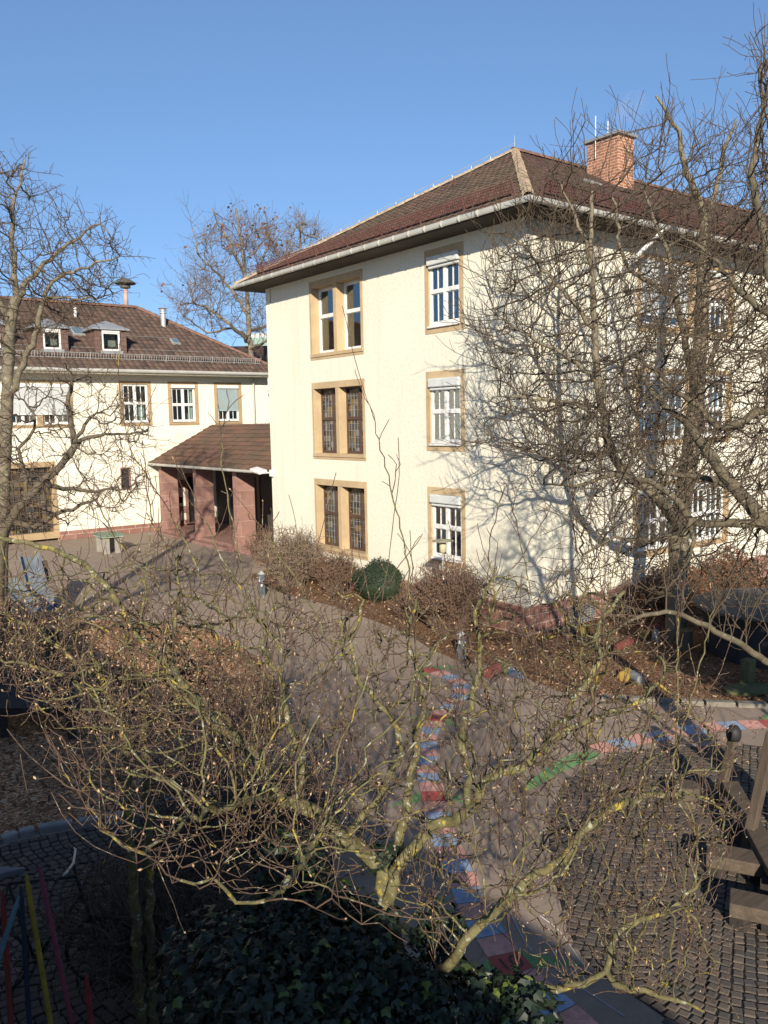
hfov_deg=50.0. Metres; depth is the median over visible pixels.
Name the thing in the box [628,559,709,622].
beech hedge
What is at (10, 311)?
grey tree
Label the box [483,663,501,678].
painted log
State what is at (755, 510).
lichened tree
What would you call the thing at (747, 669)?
wooden post
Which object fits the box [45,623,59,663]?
wooden post
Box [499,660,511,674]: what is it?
painted log
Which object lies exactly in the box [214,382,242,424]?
window
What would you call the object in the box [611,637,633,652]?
painted log
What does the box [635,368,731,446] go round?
window
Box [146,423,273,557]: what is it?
entrance porch
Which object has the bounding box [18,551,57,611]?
play chute
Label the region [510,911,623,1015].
chalk drawing
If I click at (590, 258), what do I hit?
tall tree
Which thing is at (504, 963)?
painted number track
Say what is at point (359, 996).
dark thicket
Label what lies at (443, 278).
window
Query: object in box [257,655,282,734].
cane bundle
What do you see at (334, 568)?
bare shrub
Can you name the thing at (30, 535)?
window
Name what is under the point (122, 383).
window
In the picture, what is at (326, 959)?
ivy
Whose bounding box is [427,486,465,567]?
window
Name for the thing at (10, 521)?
crooked tree
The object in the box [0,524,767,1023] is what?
ground
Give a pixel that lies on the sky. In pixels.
(345, 110)
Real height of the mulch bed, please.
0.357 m
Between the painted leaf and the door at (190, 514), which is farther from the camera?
the door at (190, 514)
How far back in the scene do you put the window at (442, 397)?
22.37 m
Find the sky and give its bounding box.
[0,0,767,345]
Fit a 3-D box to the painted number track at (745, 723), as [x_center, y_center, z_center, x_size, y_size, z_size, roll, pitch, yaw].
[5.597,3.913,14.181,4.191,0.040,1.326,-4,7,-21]
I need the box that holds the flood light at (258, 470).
[250,467,273,475]
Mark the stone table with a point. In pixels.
(112, 543)
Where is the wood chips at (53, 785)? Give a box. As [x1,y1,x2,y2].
[0,617,283,833]
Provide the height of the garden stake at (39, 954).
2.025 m
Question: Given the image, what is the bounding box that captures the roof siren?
[115,278,135,307]
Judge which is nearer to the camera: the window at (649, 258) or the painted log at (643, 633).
the painted log at (643, 633)
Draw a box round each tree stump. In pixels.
[673,780,700,809]
[676,628,692,650]
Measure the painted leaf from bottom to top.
0.008 m
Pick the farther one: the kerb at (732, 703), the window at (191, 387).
the window at (191, 387)
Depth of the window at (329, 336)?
26.17 m
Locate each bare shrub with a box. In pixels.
[238,524,275,565]
[252,517,329,587]
[303,543,359,593]
[387,585,419,620]
[396,553,495,635]
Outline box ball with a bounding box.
[351,556,405,602]
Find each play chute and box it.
[7,577,42,619]
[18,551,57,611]
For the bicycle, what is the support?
on the cobbled path
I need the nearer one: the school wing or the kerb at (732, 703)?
the kerb at (732, 703)
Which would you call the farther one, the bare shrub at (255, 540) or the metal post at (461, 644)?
the bare shrub at (255, 540)
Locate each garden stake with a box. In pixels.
[0,896,19,961]
[1,890,13,1023]
[19,886,31,1023]
[25,873,53,1023]
[38,867,74,1023]
[85,974,93,1023]
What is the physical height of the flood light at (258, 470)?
0.319 m
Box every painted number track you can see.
[389,666,598,1023]
[590,713,767,753]
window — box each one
[9,461,59,542]
[13,379,74,428]
[118,381,152,426]
[120,467,131,489]
[167,382,199,425]
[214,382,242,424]
[309,269,363,360]
[311,378,365,460]
[314,478,368,560]
[424,241,463,334]
[426,368,464,451]
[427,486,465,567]
[633,476,728,559]
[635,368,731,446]
[637,253,734,337]
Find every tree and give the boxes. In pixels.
[0,138,155,660]
[0,306,766,1017]
[0,338,173,672]
[0,583,236,1023]
[151,189,308,355]
[278,204,331,254]
[434,53,767,641]
[507,3,767,713]
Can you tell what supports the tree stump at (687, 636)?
on the mulch bed
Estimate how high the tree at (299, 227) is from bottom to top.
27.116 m
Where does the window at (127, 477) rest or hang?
in the school wing
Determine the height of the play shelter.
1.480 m
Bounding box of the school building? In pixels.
[230,116,767,636]
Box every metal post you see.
[258,571,264,596]
[457,631,465,659]
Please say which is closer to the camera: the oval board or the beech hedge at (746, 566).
the oval board
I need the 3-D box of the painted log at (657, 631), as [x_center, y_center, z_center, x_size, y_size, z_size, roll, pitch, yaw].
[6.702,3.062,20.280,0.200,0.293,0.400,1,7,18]
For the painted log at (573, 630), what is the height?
0.300 m
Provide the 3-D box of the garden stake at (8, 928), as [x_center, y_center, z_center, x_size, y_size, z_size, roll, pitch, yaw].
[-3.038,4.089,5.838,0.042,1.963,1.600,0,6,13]
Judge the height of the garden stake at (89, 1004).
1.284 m
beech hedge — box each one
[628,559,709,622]
[690,544,764,597]
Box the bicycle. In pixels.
[0,844,130,994]
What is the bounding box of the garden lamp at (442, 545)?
[432,539,453,611]
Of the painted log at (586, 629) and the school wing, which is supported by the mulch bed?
the painted log at (586, 629)
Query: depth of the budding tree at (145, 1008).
7.52 m
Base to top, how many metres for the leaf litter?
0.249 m
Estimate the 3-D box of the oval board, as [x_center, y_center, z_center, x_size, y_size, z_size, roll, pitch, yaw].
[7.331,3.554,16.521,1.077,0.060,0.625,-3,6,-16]
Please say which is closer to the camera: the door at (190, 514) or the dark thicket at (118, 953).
the dark thicket at (118, 953)
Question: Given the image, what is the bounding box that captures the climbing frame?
[706,724,767,935]
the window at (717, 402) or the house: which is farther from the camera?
the house
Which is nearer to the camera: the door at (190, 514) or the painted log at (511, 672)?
the painted log at (511, 672)
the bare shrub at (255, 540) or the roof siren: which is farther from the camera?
the roof siren
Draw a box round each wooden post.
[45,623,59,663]
[739,657,755,682]
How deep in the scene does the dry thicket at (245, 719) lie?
13.72 m
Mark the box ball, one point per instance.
(375, 573)
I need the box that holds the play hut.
[0,672,82,738]
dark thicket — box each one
[0,811,280,1023]
[88,724,365,890]
[291,959,456,1023]
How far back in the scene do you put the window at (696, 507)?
24.89 m
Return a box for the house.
[232,346,269,423]
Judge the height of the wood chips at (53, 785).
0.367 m
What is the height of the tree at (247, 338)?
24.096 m
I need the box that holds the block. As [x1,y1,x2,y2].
[245,333,266,345]
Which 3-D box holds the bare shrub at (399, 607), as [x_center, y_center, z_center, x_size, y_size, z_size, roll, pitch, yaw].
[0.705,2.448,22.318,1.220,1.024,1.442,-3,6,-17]
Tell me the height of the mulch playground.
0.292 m
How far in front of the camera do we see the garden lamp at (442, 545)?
20.53 m
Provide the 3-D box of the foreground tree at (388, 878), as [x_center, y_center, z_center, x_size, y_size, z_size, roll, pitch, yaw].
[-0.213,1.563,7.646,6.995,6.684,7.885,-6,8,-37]
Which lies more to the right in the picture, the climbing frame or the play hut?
the climbing frame
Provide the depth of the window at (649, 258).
23.54 m
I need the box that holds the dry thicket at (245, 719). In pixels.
[185,675,310,754]
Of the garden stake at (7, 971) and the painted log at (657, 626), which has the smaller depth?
the garden stake at (7, 971)
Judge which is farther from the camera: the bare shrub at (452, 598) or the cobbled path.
the bare shrub at (452, 598)
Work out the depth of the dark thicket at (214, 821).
10.10 m
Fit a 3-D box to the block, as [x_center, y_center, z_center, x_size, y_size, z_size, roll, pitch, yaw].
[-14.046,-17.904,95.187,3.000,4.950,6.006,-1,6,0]
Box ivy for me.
[144,827,565,1023]
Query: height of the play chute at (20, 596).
1.263 m
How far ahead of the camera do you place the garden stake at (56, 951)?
6.74 m
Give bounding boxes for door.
[184,473,194,523]
[227,471,261,529]
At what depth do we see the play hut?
14.61 m
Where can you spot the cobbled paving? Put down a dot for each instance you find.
(672, 1008)
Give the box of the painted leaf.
[525,752,599,789]
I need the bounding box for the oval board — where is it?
[724,682,767,695]
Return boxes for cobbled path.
[0,771,338,1023]
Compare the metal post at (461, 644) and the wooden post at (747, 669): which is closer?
the wooden post at (747, 669)
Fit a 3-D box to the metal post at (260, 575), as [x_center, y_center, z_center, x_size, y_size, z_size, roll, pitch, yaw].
[-3.786,2.204,25.450,0.170,0.800,0.170,-6,8,-37]
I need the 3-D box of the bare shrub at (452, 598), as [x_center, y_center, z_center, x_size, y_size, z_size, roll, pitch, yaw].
[1.613,2.041,20.944,2.314,2.157,2.756,-6,8,-37]
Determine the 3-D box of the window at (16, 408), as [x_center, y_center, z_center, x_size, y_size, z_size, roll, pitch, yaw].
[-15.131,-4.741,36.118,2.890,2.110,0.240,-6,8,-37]
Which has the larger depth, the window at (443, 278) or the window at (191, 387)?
the window at (191, 387)
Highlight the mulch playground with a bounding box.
[0,618,284,834]
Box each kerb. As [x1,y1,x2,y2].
[0,793,185,843]
[601,694,767,708]
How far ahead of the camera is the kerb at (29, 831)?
11.25 m
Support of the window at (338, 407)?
in the school building
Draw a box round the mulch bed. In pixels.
[249,570,767,703]
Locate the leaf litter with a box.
[253,624,767,915]
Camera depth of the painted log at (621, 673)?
17.18 m
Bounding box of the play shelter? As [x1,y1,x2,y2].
[693,587,767,669]
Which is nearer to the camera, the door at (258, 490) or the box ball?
the box ball
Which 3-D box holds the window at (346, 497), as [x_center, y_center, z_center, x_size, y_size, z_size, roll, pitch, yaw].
[-1.293,0.180,26.888,0.402,2.470,2.990,-6,8,-37]
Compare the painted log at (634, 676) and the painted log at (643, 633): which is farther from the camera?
the painted log at (643, 633)
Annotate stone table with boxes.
[92,531,123,554]
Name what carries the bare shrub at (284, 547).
on the mulch bed
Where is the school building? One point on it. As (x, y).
(390, 280)
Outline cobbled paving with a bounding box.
[546,744,767,1023]
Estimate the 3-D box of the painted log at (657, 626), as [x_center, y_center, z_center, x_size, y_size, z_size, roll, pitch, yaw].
[6.812,2.980,20.857,0.220,0.220,0.550,4,8,41]
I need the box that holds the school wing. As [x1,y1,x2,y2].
[0,296,268,542]
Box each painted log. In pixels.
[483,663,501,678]
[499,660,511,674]
[508,667,523,678]
[562,625,576,638]
[578,627,589,633]
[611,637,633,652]
[618,667,631,681]
[629,670,645,683]
[639,629,649,639]
[645,623,660,635]
[652,629,659,641]

